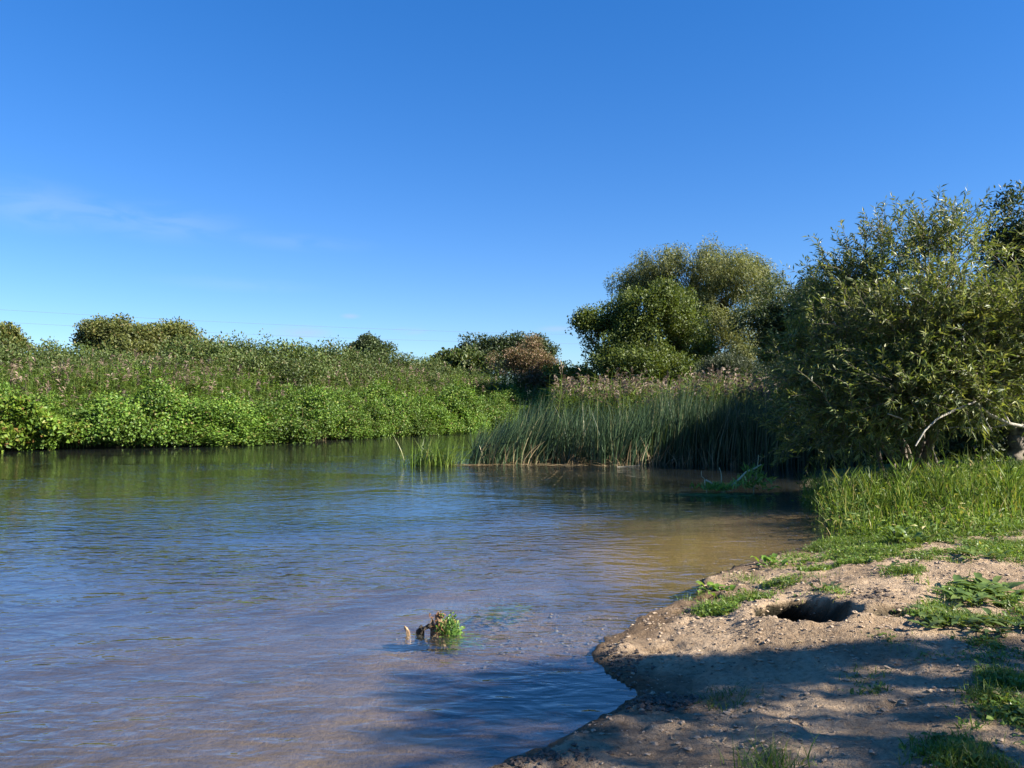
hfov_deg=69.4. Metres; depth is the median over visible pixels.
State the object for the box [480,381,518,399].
scrub bush
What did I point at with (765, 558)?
dock plant
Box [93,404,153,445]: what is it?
riverside plant
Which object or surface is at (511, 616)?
water weed
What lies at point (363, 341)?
round tree
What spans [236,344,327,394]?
scrub bush
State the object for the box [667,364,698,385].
scrub bush
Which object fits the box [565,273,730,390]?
round tree
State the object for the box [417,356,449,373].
scrub bush
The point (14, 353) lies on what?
scrub bush
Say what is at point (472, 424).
riverside plant
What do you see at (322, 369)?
scrub bush
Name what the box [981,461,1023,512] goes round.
reed grass
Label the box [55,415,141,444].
riverside plant
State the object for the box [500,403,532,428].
riverside plant
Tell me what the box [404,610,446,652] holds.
driftwood stump
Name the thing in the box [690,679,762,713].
grass tuft
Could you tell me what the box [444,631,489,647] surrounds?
water weed
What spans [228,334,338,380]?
scrub bush
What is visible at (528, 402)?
riverside plant
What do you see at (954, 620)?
dock plant
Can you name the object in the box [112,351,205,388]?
scrub bush
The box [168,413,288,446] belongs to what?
riverside plant
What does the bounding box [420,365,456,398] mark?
scrub bush
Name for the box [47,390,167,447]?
riverside plant
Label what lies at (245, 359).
scrub bush
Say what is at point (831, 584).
dock plant
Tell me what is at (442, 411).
riverside plant
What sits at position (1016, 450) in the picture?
dark tree
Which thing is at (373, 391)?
riverside plant
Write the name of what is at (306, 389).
riverside plant
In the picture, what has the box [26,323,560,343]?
power cable
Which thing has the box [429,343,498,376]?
scrub bush
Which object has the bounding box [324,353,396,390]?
scrub bush
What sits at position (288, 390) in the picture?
riverside plant
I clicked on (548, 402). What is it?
riverside plant
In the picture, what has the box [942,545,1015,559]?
dock plant
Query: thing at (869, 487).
reed grass
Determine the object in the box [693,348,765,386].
sallow bush
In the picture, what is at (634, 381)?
reed plumes
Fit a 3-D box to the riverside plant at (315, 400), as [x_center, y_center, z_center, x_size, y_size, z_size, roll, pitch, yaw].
[-8.162,1.273,31.065,4.631,2.539,3.248,1,-1,-39]
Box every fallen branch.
[690,455,780,491]
[888,399,1023,445]
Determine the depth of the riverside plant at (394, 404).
33.89 m
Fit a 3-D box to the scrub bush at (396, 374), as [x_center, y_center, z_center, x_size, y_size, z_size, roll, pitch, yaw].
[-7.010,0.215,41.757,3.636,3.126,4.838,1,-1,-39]
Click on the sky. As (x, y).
(441, 168)
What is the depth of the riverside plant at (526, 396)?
42.88 m
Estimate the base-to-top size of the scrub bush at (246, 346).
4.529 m
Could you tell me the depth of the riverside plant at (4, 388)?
26.92 m
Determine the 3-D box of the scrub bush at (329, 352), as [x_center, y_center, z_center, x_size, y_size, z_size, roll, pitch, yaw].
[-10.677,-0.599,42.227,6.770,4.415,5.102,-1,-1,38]
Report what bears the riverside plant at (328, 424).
on the ground at (248, 704)
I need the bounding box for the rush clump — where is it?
[384,434,478,466]
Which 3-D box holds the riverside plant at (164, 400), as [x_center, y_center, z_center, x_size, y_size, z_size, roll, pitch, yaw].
[-13.137,1.084,27.451,4.781,2.761,3.352,1,-1,-42]
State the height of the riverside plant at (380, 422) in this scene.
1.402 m
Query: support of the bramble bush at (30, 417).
on the ground at (248, 704)
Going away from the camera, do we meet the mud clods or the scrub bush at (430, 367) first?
the mud clods
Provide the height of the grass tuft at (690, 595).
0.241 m
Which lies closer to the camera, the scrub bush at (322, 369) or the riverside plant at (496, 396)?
the scrub bush at (322, 369)
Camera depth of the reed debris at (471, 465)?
19.82 m
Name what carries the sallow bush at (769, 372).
on the ground at (248, 704)
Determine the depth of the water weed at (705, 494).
13.96 m
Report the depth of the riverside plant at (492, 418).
38.72 m
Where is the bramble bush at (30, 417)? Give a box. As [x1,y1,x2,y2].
[0,393,86,451]
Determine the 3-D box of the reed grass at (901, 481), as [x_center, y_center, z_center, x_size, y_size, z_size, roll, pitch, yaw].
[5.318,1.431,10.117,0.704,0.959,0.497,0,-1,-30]
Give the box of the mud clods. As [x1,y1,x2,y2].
[501,583,965,767]
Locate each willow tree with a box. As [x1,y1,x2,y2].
[603,231,798,363]
[724,264,872,366]
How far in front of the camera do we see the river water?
11.97 m
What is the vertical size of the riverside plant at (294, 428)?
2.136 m
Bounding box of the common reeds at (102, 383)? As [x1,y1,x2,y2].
[0,348,550,416]
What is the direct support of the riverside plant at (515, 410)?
on the ground at (248, 704)
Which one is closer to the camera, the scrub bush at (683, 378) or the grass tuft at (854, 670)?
the grass tuft at (854, 670)
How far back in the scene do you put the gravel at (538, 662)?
5.90 m
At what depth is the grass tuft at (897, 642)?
4.80 m
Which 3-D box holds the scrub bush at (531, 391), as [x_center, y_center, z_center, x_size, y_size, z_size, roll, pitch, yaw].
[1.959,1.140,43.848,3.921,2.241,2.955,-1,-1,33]
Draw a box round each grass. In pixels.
[677,507,1023,767]
[789,444,1023,539]
[824,464,862,518]
[851,468,888,514]
[886,456,925,520]
[914,460,956,512]
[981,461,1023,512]
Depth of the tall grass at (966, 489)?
10.43 m
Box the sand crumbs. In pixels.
[555,536,1023,767]
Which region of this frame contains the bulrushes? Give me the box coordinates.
[464,380,874,465]
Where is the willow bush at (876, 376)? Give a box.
[742,184,1023,491]
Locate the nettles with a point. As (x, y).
(58, 410)
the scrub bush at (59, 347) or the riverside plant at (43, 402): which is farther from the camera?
the scrub bush at (59, 347)
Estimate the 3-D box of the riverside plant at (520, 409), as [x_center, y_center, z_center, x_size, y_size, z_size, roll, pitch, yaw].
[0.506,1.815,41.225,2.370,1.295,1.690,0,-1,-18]
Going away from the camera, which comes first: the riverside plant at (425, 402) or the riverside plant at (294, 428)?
the riverside plant at (294, 428)
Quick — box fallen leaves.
[596,542,1023,766]
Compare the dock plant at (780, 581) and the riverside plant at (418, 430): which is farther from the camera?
the riverside plant at (418, 430)
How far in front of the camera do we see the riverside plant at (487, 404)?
38.62 m
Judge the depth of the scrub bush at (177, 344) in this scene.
36.70 m
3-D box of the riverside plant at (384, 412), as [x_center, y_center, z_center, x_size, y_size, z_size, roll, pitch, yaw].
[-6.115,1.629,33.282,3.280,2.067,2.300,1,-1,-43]
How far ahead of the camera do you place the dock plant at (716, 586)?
7.02 m
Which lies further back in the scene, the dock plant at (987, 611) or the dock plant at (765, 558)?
the dock plant at (765, 558)
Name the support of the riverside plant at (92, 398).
on the ground at (248, 704)
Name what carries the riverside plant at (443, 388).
on the ground at (248, 704)
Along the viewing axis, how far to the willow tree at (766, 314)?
39.42 m
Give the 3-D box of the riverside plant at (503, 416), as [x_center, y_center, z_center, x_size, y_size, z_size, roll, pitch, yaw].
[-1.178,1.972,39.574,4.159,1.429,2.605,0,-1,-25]
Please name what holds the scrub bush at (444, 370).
on the ground at (248, 704)
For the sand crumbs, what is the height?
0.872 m
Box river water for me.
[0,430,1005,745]
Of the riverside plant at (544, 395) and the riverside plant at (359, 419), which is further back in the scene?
the riverside plant at (544, 395)
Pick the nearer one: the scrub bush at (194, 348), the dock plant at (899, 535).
the dock plant at (899, 535)
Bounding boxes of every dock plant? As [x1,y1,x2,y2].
[696,580,744,595]
[750,553,794,567]
[772,578,797,587]
[807,575,854,590]
[877,526,939,544]
[877,560,927,571]
[904,604,1023,633]
[932,586,1018,604]
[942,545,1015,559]
[950,572,1023,601]
[968,607,1023,633]
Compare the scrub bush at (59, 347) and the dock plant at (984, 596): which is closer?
the dock plant at (984, 596)
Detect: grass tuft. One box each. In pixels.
[668,587,705,601]
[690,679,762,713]
[709,726,820,767]
[722,569,772,586]
[838,662,892,689]
[860,629,931,660]
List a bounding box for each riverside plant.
[0,378,26,396]
[4,428,64,450]
[6,397,65,449]
[28,389,71,410]
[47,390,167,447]
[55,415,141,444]
[56,408,97,443]
[58,393,106,416]
[86,377,222,446]
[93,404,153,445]
[144,430,203,445]
[160,397,258,436]
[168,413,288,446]
[190,390,285,444]
[229,397,326,443]
[270,383,305,402]
[275,384,367,437]
[277,398,327,434]
[297,383,336,400]
[311,401,359,436]
[323,419,376,439]
[329,386,365,413]
[330,410,384,438]
[347,397,370,414]
[356,378,403,405]
[359,398,411,438]
[362,412,398,435]
[377,393,422,428]
[391,408,440,435]
[405,395,437,409]
[407,406,458,434]
[425,404,451,434]
[428,380,486,418]
[438,414,466,434]
[440,384,466,400]
[448,399,491,433]
[459,394,505,430]
[474,404,506,431]
[484,408,520,430]
[487,391,514,408]
[500,383,526,404]
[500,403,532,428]
[504,403,525,418]
[511,405,531,415]
[518,399,549,419]
[521,392,541,406]
[525,387,577,423]
[541,395,552,410]
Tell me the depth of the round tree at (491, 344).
58.70 m
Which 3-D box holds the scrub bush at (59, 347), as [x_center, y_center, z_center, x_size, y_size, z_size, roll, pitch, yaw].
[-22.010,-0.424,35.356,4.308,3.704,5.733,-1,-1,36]
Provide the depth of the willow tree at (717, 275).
47.84 m
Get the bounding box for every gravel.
[378,611,622,685]
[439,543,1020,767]
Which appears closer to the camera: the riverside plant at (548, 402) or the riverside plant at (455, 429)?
the riverside plant at (455, 429)
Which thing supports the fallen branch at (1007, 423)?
attached to the willow bush at (876, 376)
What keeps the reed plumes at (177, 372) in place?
on the ground at (248, 704)
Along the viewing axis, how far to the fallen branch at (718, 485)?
14.49 m
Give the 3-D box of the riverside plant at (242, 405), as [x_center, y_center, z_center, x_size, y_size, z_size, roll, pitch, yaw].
[-11.036,1.325,28.779,4.220,2.205,2.959,0,-1,-25]
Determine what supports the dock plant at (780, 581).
on the ground at (248, 704)
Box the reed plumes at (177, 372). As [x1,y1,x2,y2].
[0,345,553,409]
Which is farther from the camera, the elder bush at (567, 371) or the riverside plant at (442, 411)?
the elder bush at (567, 371)
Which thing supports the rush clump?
on the ground at (248, 704)
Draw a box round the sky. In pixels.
[0,0,1023,383]
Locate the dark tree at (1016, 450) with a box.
[949,180,1023,460]
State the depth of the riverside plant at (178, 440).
27.15 m
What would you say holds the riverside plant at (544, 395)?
on the ground at (248, 704)
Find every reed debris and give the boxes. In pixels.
[427,463,495,466]
[481,462,629,465]
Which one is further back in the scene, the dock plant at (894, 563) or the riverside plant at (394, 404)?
the riverside plant at (394, 404)
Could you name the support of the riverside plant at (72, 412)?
on the ground at (248, 704)
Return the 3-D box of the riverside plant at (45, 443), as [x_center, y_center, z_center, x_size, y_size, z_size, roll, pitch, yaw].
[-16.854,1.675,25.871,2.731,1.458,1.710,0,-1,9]
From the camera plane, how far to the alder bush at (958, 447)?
20.23 m
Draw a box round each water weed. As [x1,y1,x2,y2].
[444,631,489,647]
[479,601,534,630]
[658,491,773,498]
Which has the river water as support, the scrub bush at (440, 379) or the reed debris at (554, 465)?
the reed debris at (554, 465)
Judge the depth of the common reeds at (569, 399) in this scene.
23.36 m
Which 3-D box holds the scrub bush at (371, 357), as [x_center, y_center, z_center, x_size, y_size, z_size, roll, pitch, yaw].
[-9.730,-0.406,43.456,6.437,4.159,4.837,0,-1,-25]
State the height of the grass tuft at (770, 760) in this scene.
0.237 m
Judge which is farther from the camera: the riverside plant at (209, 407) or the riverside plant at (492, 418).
the riverside plant at (492, 418)
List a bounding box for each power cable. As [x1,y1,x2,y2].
[12,310,576,334]
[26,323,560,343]
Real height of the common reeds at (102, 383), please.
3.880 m
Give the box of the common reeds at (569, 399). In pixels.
[539,367,811,443]
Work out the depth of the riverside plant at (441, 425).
35.29 m
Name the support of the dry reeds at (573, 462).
on the river water
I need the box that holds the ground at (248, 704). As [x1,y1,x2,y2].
[0,398,1023,767]
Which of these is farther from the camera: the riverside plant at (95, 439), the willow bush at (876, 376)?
the riverside plant at (95, 439)
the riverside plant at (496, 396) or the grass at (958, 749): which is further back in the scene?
the riverside plant at (496, 396)
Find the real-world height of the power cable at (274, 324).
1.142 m
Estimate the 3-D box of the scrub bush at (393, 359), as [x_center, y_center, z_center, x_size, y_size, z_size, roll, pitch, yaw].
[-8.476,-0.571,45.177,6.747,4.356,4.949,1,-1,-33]
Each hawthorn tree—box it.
[0,320,35,354]
[68,312,169,362]
[143,316,220,352]
[484,331,565,391]
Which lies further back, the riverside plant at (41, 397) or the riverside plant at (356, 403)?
the riverside plant at (356, 403)
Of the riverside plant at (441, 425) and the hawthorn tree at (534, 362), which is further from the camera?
the hawthorn tree at (534, 362)
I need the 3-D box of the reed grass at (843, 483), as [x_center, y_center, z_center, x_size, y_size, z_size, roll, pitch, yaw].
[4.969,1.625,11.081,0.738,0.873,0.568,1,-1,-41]
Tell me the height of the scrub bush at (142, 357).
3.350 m
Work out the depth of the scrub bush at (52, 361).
32.27 m
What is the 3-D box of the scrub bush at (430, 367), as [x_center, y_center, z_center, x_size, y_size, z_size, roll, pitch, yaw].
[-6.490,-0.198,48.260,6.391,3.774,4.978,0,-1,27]
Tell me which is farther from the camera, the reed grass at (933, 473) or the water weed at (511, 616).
the reed grass at (933, 473)
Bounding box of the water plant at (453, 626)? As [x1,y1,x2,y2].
[434,612,464,648]
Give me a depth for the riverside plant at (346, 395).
33.40 m
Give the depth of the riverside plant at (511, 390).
42.64 m
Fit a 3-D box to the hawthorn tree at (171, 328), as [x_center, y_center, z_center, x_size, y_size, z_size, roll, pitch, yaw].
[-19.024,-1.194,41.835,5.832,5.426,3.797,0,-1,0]
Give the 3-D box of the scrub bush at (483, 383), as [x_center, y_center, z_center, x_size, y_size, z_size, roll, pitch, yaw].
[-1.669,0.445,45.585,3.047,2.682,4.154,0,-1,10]
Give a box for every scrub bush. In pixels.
[0,331,74,377]
[1,344,117,397]
[2,336,103,371]
[35,337,145,370]
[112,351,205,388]
[114,348,155,363]
[145,331,267,374]
[153,333,230,376]
[182,345,280,397]
[218,328,305,362]
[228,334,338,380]
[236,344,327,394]
[277,353,368,393]
[297,335,384,371]
[309,343,392,372]
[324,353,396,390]
[342,339,422,383]
[371,362,428,394]
[409,352,454,377]
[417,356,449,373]
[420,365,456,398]
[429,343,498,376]
[435,363,485,385]
[470,371,504,396]
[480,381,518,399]
[527,384,550,397]
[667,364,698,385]
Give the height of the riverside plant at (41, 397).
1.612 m
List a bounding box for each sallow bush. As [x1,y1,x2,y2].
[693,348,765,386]
[756,360,781,388]
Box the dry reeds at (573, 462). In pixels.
[460,437,766,465]
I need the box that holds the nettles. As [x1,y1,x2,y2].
[0,362,538,449]
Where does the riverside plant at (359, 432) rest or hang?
on the ground at (248, 704)
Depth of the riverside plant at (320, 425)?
30.49 m
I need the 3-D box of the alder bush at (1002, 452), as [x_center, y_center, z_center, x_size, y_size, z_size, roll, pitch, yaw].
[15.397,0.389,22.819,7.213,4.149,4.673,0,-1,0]
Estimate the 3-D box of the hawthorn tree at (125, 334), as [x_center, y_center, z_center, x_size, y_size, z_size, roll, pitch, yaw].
[-20.877,-1.237,39.907,5.372,5.335,4.054,0,-1,30]
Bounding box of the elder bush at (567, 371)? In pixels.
[530,360,600,390]
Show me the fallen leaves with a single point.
(757, 726)
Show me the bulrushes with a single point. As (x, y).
(732, 432)
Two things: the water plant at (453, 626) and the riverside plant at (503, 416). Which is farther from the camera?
the riverside plant at (503, 416)
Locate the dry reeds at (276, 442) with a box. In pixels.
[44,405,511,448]
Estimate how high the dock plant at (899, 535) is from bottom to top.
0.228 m
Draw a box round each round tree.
[341,331,398,358]
[450,330,561,379]
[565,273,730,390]
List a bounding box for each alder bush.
[757,310,1023,464]
[963,340,1023,459]
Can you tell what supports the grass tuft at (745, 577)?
on the ground at (248, 704)
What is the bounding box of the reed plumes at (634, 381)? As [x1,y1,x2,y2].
[551,363,795,411]
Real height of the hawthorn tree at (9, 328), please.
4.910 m
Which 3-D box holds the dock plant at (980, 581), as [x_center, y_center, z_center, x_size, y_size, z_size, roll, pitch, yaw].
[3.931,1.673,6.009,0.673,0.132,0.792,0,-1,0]
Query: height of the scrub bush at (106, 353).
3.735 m
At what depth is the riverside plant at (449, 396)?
37.45 m

